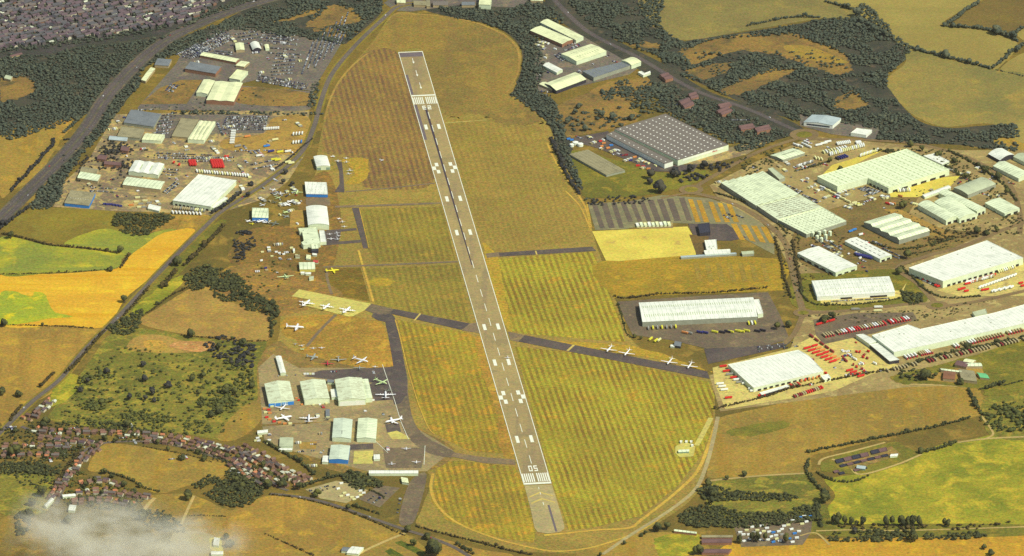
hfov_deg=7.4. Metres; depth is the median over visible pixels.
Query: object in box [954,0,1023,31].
meadow
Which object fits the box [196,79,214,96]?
warehouse
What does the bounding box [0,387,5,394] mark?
tree
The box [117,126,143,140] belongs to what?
industrial unit
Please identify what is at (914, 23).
crop field
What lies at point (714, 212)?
verge
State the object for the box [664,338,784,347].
yard
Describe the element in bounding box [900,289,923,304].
woodland
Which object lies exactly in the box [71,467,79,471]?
house
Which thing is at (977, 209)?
warehouse
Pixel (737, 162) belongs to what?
road
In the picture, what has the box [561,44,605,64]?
warehouse
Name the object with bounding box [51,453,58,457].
house
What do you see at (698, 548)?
tree
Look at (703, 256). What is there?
long shed
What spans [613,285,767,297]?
hedge
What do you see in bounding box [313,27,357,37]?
meadow
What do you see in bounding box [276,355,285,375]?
long shed
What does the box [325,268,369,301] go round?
airfield grass
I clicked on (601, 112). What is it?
tree
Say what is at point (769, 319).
yard
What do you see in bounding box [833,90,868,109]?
meadow
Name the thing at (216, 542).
barn
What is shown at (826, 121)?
office block
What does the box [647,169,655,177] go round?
tree
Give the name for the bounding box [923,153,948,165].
courtyard office
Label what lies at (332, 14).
meadow
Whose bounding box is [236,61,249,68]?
shed
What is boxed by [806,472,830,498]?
hedge
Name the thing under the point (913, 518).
tree
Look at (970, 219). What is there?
scrub
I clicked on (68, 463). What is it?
hedge
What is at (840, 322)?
yard
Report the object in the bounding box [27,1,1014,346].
parked cars
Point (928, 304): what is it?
roundabout
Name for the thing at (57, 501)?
road
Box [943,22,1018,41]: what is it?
hedge
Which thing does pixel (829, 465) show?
meadow
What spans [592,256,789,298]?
meadow
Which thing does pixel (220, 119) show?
yard
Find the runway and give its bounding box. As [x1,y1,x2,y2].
[398,51,551,484]
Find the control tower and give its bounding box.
[311,244,317,252]
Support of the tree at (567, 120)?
on the meadow at (591, 100)
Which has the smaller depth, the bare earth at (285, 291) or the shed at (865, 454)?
the shed at (865, 454)
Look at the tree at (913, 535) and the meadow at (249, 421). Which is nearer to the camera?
the tree at (913, 535)
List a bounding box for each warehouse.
[64,190,95,208]
[122,177,164,192]
[128,160,163,178]
[173,174,236,210]
[185,62,220,76]
[188,120,215,143]
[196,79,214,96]
[206,81,242,105]
[530,26,572,46]
[540,19,583,42]
[545,72,585,93]
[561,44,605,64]
[582,62,629,80]
[639,297,757,326]
[728,350,822,391]
[797,246,856,276]
[817,149,948,193]
[845,237,891,261]
[872,305,1023,356]
[909,240,1022,287]
[918,200,957,224]
[934,196,976,222]
[939,189,985,215]
[954,177,995,197]
[985,198,1019,215]
[993,161,1023,181]
[1013,153,1023,164]
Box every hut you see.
[257,429,267,434]
[279,437,293,448]
[279,448,291,451]
[322,455,328,463]
[326,409,329,416]
[327,379,333,384]
[374,454,379,460]
[401,477,408,484]
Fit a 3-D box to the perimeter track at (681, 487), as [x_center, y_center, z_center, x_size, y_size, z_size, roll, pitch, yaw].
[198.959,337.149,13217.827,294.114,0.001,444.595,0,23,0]
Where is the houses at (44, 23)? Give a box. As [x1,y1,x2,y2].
[0,0,224,48]
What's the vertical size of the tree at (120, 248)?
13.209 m
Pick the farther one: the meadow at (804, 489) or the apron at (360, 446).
the apron at (360, 446)
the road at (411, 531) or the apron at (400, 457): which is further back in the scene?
the apron at (400, 457)
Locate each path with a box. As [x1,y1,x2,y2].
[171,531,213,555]
[306,314,336,345]
[325,269,332,293]
[357,250,373,301]
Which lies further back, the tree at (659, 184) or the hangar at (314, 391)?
the tree at (659, 184)
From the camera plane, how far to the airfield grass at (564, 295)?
13934.60 m
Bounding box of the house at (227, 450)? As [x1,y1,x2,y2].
[224,447,231,453]
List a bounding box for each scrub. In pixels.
[0,0,211,52]
[0,426,83,459]
[0,446,80,505]
[24,421,123,442]
[61,136,148,196]
[61,346,253,431]
[61,411,188,435]
[64,470,144,510]
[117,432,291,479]
[145,83,279,113]
[242,239,290,291]
[566,104,653,130]
[695,49,847,81]
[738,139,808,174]
[775,226,800,298]
[791,230,845,290]
[803,301,988,322]
[878,167,1021,244]
[885,148,1018,222]
[913,214,1023,254]
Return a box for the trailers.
[173,126,878,163]
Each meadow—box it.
[0,74,37,101]
[0,124,59,197]
[0,291,72,324]
[0,325,100,424]
[0,468,54,515]
[0,515,60,555]
[46,373,81,406]
[48,328,266,438]
[51,117,74,139]
[88,443,228,493]
[116,219,225,328]
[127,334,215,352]
[129,275,184,318]
[140,214,209,235]
[140,282,271,341]
[140,494,430,555]
[218,401,261,440]
[223,496,352,554]
[274,9,319,21]
[306,4,362,26]
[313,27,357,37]
[430,538,512,555]
[551,78,656,137]
[569,150,711,197]
[576,532,709,555]
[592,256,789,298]
[627,41,663,48]
[638,0,858,39]
[654,534,700,555]
[678,32,853,74]
[686,62,731,79]
[706,473,832,534]
[707,386,983,477]
[721,67,801,94]
[721,535,1023,555]
[726,421,789,436]
[783,45,847,62]
[811,524,1023,536]
[823,435,1023,524]
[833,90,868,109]
[886,49,1023,128]
[890,340,1023,395]
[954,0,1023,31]
[981,392,1023,440]
[994,136,1023,149]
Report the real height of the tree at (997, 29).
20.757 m
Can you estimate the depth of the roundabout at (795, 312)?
13875.44 m
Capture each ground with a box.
[0,0,230,64]
[0,0,1023,555]
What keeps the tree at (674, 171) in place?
on the meadow at (632, 180)
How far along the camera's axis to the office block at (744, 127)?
14665.73 m
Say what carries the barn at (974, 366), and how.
on the yard at (1011, 242)
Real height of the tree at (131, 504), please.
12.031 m
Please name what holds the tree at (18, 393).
on the meadow at (31, 358)
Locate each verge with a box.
[0,0,276,219]
[0,0,424,437]
[688,199,700,221]
[693,263,702,281]
[697,200,708,221]
[705,263,713,281]
[709,202,720,221]
[716,263,724,281]
[718,203,729,221]
[727,204,738,221]
[727,263,735,281]
[731,224,744,240]
[741,225,755,241]
[751,226,765,242]
[761,227,774,243]
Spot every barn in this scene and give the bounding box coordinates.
[44,498,53,508]
[62,493,75,498]
[68,505,75,512]
[211,551,222,555]
[213,537,219,547]
[341,547,350,552]
[347,546,363,555]
[939,368,961,374]
[943,371,955,381]
[954,360,967,369]
[958,369,976,383]
[964,359,975,362]
[966,363,981,368]
[976,372,989,379]
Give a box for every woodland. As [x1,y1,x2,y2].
[0,460,60,475]
[14,508,33,535]
[28,17,250,209]
[43,447,71,458]
[74,156,128,168]
[75,366,113,409]
[90,421,151,436]
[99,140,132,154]
[106,308,143,334]
[111,212,174,235]
[120,408,211,433]
[131,509,185,531]
[159,0,252,38]
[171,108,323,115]
[183,264,219,290]
[191,467,264,506]
[197,358,255,412]
[203,334,256,367]
[205,267,280,318]
[222,0,383,43]
[233,230,255,261]
[307,79,320,106]
[339,469,383,490]
[439,0,587,199]
[524,10,563,38]
[568,0,688,60]
[587,195,650,204]
[600,84,673,99]
[615,79,788,151]
[660,3,1019,150]
[677,504,816,527]
[678,161,733,182]
[696,484,798,501]
[828,528,910,541]
[838,521,1010,529]
[898,368,937,380]
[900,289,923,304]
[923,530,987,539]
[925,227,989,243]
[979,401,1023,430]
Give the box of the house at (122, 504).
[119,502,126,506]
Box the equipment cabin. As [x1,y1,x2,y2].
[678,449,688,453]
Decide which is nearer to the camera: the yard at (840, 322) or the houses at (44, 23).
the yard at (840, 322)
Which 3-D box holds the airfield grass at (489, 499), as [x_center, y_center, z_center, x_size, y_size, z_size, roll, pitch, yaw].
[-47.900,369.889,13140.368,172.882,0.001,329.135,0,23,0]
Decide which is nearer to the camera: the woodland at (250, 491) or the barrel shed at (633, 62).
the woodland at (250, 491)
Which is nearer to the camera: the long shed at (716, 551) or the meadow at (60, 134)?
the long shed at (716, 551)
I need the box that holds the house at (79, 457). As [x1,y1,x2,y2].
[76,455,82,460]
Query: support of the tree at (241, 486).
on the ground at (90, 530)
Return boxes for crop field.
[0,228,194,327]
[0,236,124,275]
[3,207,136,243]
[64,220,181,255]
[837,0,1017,69]
[1001,53,1023,72]
[1010,120,1023,142]
[1017,29,1023,39]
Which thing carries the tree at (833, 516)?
on the meadow at (978, 482)
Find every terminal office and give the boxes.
[704,239,716,250]
[704,249,730,254]
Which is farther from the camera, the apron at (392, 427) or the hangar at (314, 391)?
the hangar at (314, 391)
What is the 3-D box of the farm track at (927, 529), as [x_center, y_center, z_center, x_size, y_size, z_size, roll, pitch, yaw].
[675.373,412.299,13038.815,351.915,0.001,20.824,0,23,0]
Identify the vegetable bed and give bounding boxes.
[385,548,403,555]
[395,541,424,555]
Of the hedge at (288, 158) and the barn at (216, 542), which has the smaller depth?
the barn at (216, 542)
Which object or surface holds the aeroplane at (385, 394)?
on the apron at (375, 388)
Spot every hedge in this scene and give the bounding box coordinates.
[0,205,29,228]
[0,269,106,274]
[1,232,117,252]
[7,324,93,328]
[9,404,22,420]
[10,137,55,191]
[38,371,54,386]
[53,450,79,483]
[62,116,80,132]
[64,329,105,372]
[100,469,159,491]
[120,252,130,267]
[123,285,149,315]
[143,445,211,461]
[145,286,187,312]
[159,268,177,288]
[181,334,267,341]
[182,223,225,265]
[211,191,241,212]
[263,440,316,474]
[264,533,313,555]
[268,316,273,336]
[269,493,403,534]
[275,138,312,167]
[302,471,339,486]
[351,502,379,513]
[416,524,532,554]
[455,541,474,553]
[549,136,580,194]
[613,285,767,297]
[617,302,630,337]
[713,192,788,232]
[713,382,813,408]
[746,12,820,26]
[774,236,791,296]
[791,239,803,291]
[794,160,828,171]
[799,286,840,304]
[804,458,810,472]
[806,415,970,452]
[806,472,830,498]
[814,500,823,526]
[816,367,896,383]
[816,471,868,482]
[825,0,853,8]
[842,297,900,305]
[866,237,953,249]
[873,148,959,173]
[900,265,980,298]
[903,216,948,237]
[906,45,993,68]
[906,334,1023,365]
[912,246,948,253]
[918,439,957,453]
[942,0,979,23]
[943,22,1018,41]
[948,148,1017,200]
[967,387,981,411]
[978,379,1022,389]
[984,379,1005,388]
[992,42,1023,67]
[1014,25,1023,32]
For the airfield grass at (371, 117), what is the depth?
14692.50 m
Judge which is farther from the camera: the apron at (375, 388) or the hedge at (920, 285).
the hedge at (920, 285)
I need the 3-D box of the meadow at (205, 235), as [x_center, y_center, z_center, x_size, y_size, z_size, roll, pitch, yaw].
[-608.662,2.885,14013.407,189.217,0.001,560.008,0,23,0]
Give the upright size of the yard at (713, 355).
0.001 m
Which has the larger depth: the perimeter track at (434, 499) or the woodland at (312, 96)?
the woodland at (312, 96)
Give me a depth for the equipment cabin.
13318.95 m
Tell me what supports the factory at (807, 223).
on the yard at (1011, 242)
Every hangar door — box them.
[306,399,328,404]
[307,194,326,196]
[309,226,327,229]
[329,459,347,463]
[333,439,349,441]
[340,400,364,405]
[358,439,374,442]
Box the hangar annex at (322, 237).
[319,230,325,244]
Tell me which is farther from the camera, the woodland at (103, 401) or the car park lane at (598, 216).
the car park lane at (598, 216)
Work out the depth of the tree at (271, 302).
13887.30 m
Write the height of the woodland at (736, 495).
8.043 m
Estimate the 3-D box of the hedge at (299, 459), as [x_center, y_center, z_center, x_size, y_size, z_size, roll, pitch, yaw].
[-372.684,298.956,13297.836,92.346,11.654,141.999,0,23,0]
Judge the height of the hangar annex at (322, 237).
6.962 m
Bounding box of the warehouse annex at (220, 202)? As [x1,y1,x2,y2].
[212,197,227,209]
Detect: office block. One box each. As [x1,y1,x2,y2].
[97,154,107,161]
[104,161,121,167]
[120,146,129,153]
[479,0,491,9]
[638,71,650,76]
[659,72,672,82]
[678,97,693,108]
[688,91,698,99]
[716,106,732,117]
[717,102,731,108]
[738,123,754,132]
[754,124,770,134]
[771,148,804,161]
[804,115,840,128]
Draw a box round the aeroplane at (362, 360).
[352,355,367,362]
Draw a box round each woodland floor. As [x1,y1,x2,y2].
[0,19,219,132]
[159,0,250,38]
[225,0,382,43]
[425,1,591,198]
[545,0,802,143]
[558,0,685,53]
[661,15,1009,149]
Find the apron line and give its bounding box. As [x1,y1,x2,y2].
[382,364,408,438]
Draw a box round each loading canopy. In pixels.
[759,385,788,396]
[870,343,898,363]
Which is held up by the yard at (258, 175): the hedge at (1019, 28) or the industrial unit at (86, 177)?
the industrial unit at (86, 177)
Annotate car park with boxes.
[305,481,367,502]
[359,486,398,506]
[588,195,773,253]
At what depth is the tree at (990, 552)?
12937.91 m
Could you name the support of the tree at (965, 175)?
on the yard at (1011, 242)
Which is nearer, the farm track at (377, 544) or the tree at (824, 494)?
the farm track at (377, 544)
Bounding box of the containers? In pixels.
[87,37,979,187]
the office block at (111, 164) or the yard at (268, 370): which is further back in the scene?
the office block at (111, 164)
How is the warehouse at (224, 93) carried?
on the yard at (176, 72)
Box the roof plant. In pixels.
[972,309,986,316]
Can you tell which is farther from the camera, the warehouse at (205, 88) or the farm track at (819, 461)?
the warehouse at (205, 88)
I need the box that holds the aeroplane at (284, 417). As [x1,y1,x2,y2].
[274,414,291,420]
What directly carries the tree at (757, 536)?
on the yard at (804, 528)
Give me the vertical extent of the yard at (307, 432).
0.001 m
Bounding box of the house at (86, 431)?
[83,430,90,433]
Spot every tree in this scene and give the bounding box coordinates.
[0,318,7,326]
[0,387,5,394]
[6,231,13,238]
[7,444,19,455]
[15,390,22,396]
[28,497,35,505]
[37,485,46,496]
[40,416,50,426]
[63,515,72,522]
[107,502,112,509]
[117,245,123,251]
[121,295,127,302]
[123,419,130,428]
[128,501,134,506]
[139,510,146,519]
[142,374,147,380]
[149,386,155,394]
[163,380,171,387]
[172,256,181,265]
[177,454,185,460]
[183,489,191,499]
[186,328,194,337]
[207,410,214,416]
[215,406,222,413]
[221,383,229,392]
[225,539,233,547]
[231,387,237,395]
[232,475,238,481]
[237,482,246,490]
[238,338,246,344]
[261,303,271,312]
[264,479,272,487]
[268,299,274,305]
[276,477,287,485]
[295,482,302,489]
[312,488,321,497]
[404,524,410,530]
[410,539,416,545]
[423,532,430,538]
[425,538,441,555]
[564,117,569,123]
[598,110,604,116]
[609,112,615,118]
[627,114,634,119]
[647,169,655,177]
[647,178,652,183]
[653,179,666,192]
[653,522,661,531]
[664,522,670,529]
[669,166,680,176]
[687,164,694,172]
[692,544,703,554]
[699,160,708,168]
[704,478,711,484]
[708,485,718,495]
[708,496,714,504]
[736,535,741,542]
[749,532,754,539]
[754,531,760,542]
[774,321,780,329]
[783,532,788,542]
[785,320,791,326]
[819,314,829,322]
[819,489,829,502]
[828,312,835,317]
[831,514,835,524]
[835,511,841,523]
[842,515,847,524]
[849,517,853,523]
[852,7,860,14]
[858,16,864,22]
[860,516,865,524]
[869,24,878,30]
[883,515,888,524]
[889,515,894,525]
[895,266,902,273]
[898,515,904,525]
[899,200,907,208]
[903,249,910,258]
[905,516,909,524]
[907,140,913,146]
[908,528,917,541]
[910,514,916,525]
[917,515,921,524]
[920,368,931,379]
[934,150,941,155]
[941,49,949,57]
[956,378,963,383]
[961,172,968,177]
[973,226,980,233]
[982,165,989,172]
[987,549,994,555]
[992,25,1001,34]
[995,171,1001,177]
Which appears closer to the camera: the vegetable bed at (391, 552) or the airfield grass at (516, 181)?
the vegetable bed at (391, 552)
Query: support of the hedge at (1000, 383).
on the meadow at (1005, 362)
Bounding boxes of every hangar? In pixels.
[264,380,293,406]
[298,227,320,248]
[300,379,329,404]
[305,182,327,197]
[306,205,328,229]
[313,155,329,169]
[329,444,349,463]
[332,418,352,441]
[335,377,365,405]
[357,418,376,442]
[362,379,371,402]
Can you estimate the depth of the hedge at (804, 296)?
13910.78 m
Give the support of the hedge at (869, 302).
on the grassland at (899, 281)
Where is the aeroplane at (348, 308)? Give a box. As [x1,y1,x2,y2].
[340,306,354,312]
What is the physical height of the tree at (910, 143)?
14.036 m
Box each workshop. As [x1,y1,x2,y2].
[252,208,267,221]
[299,262,314,271]
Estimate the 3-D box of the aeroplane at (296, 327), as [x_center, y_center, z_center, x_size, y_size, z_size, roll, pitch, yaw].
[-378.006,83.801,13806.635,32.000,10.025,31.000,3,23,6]
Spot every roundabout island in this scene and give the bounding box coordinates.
[684,187,697,191]
[796,131,811,137]
[798,310,808,314]
[931,303,942,307]
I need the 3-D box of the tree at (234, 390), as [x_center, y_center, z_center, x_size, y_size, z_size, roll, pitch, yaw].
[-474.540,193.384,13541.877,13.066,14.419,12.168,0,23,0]
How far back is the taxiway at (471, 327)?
13810.62 m
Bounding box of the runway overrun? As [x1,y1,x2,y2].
[524,485,563,532]
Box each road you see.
[0,0,261,217]
[0,0,273,220]
[0,2,413,434]
[21,426,77,442]
[54,444,101,503]
[60,495,153,499]
[80,440,288,490]
[269,493,470,555]
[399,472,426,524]
[552,0,797,130]
[602,417,719,554]
[661,193,684,198]
[694,418,712,445]
[695,193,805,308]
[696,138,797,185]
[782,316,804,343]
[811,138,1022,233]
[813,302,927,313]
[895,221,1023,300]
[948,290,1023,306]
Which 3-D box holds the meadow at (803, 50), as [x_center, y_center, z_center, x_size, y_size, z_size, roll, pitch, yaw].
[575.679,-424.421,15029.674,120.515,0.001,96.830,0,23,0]
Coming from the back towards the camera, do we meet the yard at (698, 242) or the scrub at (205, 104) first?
the scrub at (205, 104)
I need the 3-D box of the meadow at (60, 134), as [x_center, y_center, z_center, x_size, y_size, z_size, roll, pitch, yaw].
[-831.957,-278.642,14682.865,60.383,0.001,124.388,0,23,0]
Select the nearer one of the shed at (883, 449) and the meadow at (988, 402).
the shed at (883, 449)
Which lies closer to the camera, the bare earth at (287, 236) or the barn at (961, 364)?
the barn at (961, 364)
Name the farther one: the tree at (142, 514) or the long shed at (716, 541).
the tree at (142, 514)
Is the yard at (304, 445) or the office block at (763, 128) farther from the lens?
the office block at (763, 128)
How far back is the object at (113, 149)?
14579.44 m
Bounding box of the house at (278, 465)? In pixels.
[275,462,281,468]
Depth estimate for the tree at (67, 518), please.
13053.79 m
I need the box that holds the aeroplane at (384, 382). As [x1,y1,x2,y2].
[374,377,387,384]
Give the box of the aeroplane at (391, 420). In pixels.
[385,416,401,423]
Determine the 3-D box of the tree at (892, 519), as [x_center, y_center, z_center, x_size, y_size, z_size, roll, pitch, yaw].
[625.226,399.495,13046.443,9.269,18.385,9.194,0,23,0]
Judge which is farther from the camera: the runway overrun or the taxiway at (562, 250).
the taxiway at (562, 250)
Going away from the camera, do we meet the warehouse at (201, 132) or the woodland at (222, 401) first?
the woodland at (222, 401)
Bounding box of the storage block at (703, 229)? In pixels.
[698,223,709,235]
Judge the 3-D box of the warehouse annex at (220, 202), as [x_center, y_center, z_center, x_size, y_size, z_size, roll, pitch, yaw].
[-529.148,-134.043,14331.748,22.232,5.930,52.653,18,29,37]
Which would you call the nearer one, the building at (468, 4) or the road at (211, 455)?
the road at (211, 455)
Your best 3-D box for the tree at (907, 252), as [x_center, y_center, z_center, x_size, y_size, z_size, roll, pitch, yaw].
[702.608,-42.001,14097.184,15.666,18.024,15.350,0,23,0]
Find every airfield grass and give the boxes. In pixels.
[278,12,714,553]
[280,314,392,367]
[322,48,433,189]
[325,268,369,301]
[360,207,454,261]
[365,264,470,322]
[366,13,517,94]
[397,320,502,452]
[431,79,543,126]
[431,461,534,542]
[446,119,591,252]
[475,335,514,458]
[483,243,511,331]
[498,252,624,341]
[515,347,714,529]
[557,341,711,372]
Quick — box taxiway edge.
[395,320,433,433]
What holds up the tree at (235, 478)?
on the ground at (90, 530)
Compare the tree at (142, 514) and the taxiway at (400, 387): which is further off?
the taxiway at (400, 387)
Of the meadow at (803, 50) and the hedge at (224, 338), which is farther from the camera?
the meadow at (803, 50)
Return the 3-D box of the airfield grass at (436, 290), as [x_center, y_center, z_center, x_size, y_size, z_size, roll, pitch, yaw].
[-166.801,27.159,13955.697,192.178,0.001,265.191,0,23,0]
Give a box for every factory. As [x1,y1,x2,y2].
[614,114,728,165]
[721,171,799,209]
[757,195,820,222]
[778,207,845,237]
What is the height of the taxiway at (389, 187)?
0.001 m
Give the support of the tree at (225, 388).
on the meadow at (125, 358)
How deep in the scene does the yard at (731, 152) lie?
14555.21 m
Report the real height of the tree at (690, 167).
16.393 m
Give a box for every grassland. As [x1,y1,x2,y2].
[789,269,927,310]
[791,194,982,272]
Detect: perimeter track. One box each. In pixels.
[323,53,368,119]
[394,14,519,92]
[429,473,702,551]
[544,426,713,535]
[546,143,591,229]
[565,191,591,228]
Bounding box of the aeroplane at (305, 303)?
[299,300,313,305]
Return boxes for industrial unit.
[77,171,100,183]
[80,167,98,173]
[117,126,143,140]
[124,110,160,128]
[142,133,164,143]
[172,118,198,139]
[229,69,247,81]
[543,62,562,74]
[812,276,894,300]
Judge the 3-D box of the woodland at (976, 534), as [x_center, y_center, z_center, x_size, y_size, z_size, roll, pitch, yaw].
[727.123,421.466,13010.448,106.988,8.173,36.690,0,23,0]
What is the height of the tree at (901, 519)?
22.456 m
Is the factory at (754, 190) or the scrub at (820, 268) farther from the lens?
the factory at (754, 190)
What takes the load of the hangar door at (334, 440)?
in the hangar at (342, 430)
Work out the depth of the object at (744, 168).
14523.41 m
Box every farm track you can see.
[143,498,155,509]
[180,496,194,524]
[361,533,405,553]
[710,473,803,480]
[800,532,829,544]
[816,526,1023,530]
[817,442,885,464]
[831,454,922,474]
[901,384,957,386]
[957,436,1023,442]
[982,416,993,437]
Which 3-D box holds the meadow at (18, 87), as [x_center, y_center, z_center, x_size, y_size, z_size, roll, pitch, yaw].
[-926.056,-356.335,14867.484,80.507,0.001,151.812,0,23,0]
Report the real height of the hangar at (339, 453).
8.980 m
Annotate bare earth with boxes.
[214,264,342,315]
[220,114,311,154]
[228,171,340,281]
[236,87,316,105]
[257,341,452,473]
[341,157,369,183]
[369,278,394,285]
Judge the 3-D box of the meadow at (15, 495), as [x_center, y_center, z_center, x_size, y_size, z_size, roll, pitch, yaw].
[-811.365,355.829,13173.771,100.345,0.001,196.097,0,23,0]
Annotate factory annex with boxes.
[606,131,672,168]
[768,167,784,181]
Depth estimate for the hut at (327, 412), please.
13465.45 m
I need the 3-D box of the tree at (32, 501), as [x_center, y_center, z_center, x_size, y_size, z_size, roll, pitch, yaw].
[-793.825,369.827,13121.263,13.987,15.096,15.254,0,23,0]
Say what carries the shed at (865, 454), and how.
on the meadow at (829, 465)
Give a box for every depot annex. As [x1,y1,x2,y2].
[754,299,762,317]
[856,334,876,347]
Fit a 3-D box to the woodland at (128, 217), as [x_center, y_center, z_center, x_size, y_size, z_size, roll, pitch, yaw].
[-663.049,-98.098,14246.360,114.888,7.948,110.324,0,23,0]
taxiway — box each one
[323,240,360,245]
[323,261,457,267]
[327,228,356,231]
[335,161,343,191]
[335,202,440,207]
[345,183,434,191]
[352,208,367,247]
[372,313,387,321]
[385,314,406,404]
[389,313,453,456]
[390,309,469,329]
[451,452,515,464]
[463,323,479,332]
[486,252,498,257]
[499,247,595,255]
[508,332,523,341]
[518,335,709,378]
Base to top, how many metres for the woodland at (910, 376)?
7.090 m
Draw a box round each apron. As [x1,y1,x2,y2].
[293,289,369,315]
[306,367,394,382]
[325,230,340,242]
[350,443,372,449]
[365,304,393,314]
[369,380,406,400]
[383,448,424,467]
[385,423,400,432]
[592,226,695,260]
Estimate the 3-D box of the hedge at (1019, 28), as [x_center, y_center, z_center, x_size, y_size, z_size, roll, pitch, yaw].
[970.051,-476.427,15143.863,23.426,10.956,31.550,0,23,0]
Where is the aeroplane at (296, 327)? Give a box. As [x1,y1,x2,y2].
[286,323,303,329]
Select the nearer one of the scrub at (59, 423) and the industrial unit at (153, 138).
the scrub at (59, 423)
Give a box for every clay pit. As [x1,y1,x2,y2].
[143,340,166,351]
[170,341,211,351]
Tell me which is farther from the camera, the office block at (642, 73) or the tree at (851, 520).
the office block at (642, 73)
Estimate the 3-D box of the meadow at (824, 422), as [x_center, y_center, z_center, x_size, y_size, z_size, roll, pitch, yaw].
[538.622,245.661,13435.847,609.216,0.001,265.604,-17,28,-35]
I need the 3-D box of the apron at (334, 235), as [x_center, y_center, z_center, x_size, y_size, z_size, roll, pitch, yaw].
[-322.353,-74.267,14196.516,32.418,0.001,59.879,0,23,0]
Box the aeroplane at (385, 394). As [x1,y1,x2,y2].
[376,391,393,397]
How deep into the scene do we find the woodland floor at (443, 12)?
15110.64 m
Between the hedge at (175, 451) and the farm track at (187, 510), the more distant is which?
the hedge at (175, 451)
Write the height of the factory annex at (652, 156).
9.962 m
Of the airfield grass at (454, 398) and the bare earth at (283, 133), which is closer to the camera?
the airfield grass at (454, 398)
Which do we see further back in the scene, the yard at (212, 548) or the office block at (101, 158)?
the office block at (101, 158)
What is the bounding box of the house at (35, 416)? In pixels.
[31,413,39,418]
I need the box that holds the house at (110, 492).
[108,490,115,494]
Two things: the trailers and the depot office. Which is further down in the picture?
the depot office
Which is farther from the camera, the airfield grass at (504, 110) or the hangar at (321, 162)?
the airfield grass at (504, 110)
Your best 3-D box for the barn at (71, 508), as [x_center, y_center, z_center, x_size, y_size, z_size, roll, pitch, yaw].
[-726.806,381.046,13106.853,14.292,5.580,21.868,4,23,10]
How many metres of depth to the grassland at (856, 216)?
14183.79 m
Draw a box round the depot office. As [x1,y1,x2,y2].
[821,374,830,381]
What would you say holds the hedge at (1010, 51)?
on the ground at (90, 530)
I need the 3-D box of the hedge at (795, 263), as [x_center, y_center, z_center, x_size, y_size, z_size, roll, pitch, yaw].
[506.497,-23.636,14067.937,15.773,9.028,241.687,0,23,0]
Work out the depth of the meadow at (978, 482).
13187.45 m
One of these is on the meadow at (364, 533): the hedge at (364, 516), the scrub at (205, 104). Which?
the hedge at (364, 516)
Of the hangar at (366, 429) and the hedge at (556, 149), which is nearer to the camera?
the hangar at (366, 429)
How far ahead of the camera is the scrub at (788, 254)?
14129.04 m
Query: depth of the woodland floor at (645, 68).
14850.89 m
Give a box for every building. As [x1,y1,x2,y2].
[397,0,405,4]
[414,1,426,7]
[426,0,429,8]
[433,1,447,7]
[462,2,474,7]
[531,0,542,2]
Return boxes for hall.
[864,213,929,243]
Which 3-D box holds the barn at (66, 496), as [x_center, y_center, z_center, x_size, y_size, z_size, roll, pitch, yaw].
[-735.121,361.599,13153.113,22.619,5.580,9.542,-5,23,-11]
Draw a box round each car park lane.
[592,204,604,227]
[602,203,614,227]
[611,202,623,227]
[620,202,632,221]
[630,201,641,221]
[640,200,650,220]
[648,200,660,220]
[657,199,670,220]
[667,198,680,220]
[679,197,691,220]
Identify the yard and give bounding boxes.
[53,111,308,214]
[138,64,312,111]
[141,80,201,103]
[155,114,268,138]
[176,27,340,90]
[209,536,223,553]
[258,354,399,423]
[262,421,452,470]
[290,210,304,227]
[299,441,316,448]
[306,198,330,205]
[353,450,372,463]
[385,0,532,11]
[388,431,409,438]
[534,27,637,90]
[566,131,697,170]
[619,292,788,340]
[635,222,672,228]
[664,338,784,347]
[675,441,694,456]
[686,142,766,163]
[688,224,746,240]
[689,234,734,254]
[704,341,790,363]
[709,137,1023,410]
[713,335,897,408]
[734,516,811,546]
[800,113,878,138]
[813,312,916,343]
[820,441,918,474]
[821,284,905,304]
[824,151,879,173]
[839,447,900,469]
[884,209,952,237]
[890,176,958,196]
[896,333,1023,372]
[913,368,983,382]
[937,263,1023,295]
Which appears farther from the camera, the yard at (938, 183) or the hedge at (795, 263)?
the yard at (938, 183)
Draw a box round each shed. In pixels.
[4,75,12,81]
[10,52,21,57]
[109,136,127,142]
[141,67,154,83]
[148,204,160,212]
[155,58,171,67]
[200,52,238,64]
[235,42,244,52]
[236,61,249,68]
[250,41,260,51]
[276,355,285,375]
[330,389,337,399]
[369,470,417,475]
[539,82,551,90]
[570,150,624,176]
[621,57,640,68]
[674,341,681,348]
[674,529,696,535]
[681,252,736,258]
[702,535,732,539]
[702,539,731,544]
[702,549,731,554]
[741,251,753,256]
[851,128,871,137]
[856,465,865,470]
[922,185,950,198]
[988,148,1013,161]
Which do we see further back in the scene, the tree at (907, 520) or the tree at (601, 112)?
the tree at (601, 112)
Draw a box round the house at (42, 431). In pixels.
[39,429,46,433]
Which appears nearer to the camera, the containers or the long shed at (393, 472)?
the long shed at (393, 472)
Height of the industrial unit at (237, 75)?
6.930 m
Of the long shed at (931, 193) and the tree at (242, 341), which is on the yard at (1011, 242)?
the long shed at (931, 193)
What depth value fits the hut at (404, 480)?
13204.44 m
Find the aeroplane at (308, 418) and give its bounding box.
[299,414,317,421]
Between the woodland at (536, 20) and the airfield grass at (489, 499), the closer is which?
the airfield grass at (489, 499)
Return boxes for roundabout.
[679,185,703,193]
[790,129,818,139]
[793,309,812,316]
[926,301,947,308]
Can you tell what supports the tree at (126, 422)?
on the meadow at (125, 358)
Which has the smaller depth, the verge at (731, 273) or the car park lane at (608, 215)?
the verge at (731, 273)

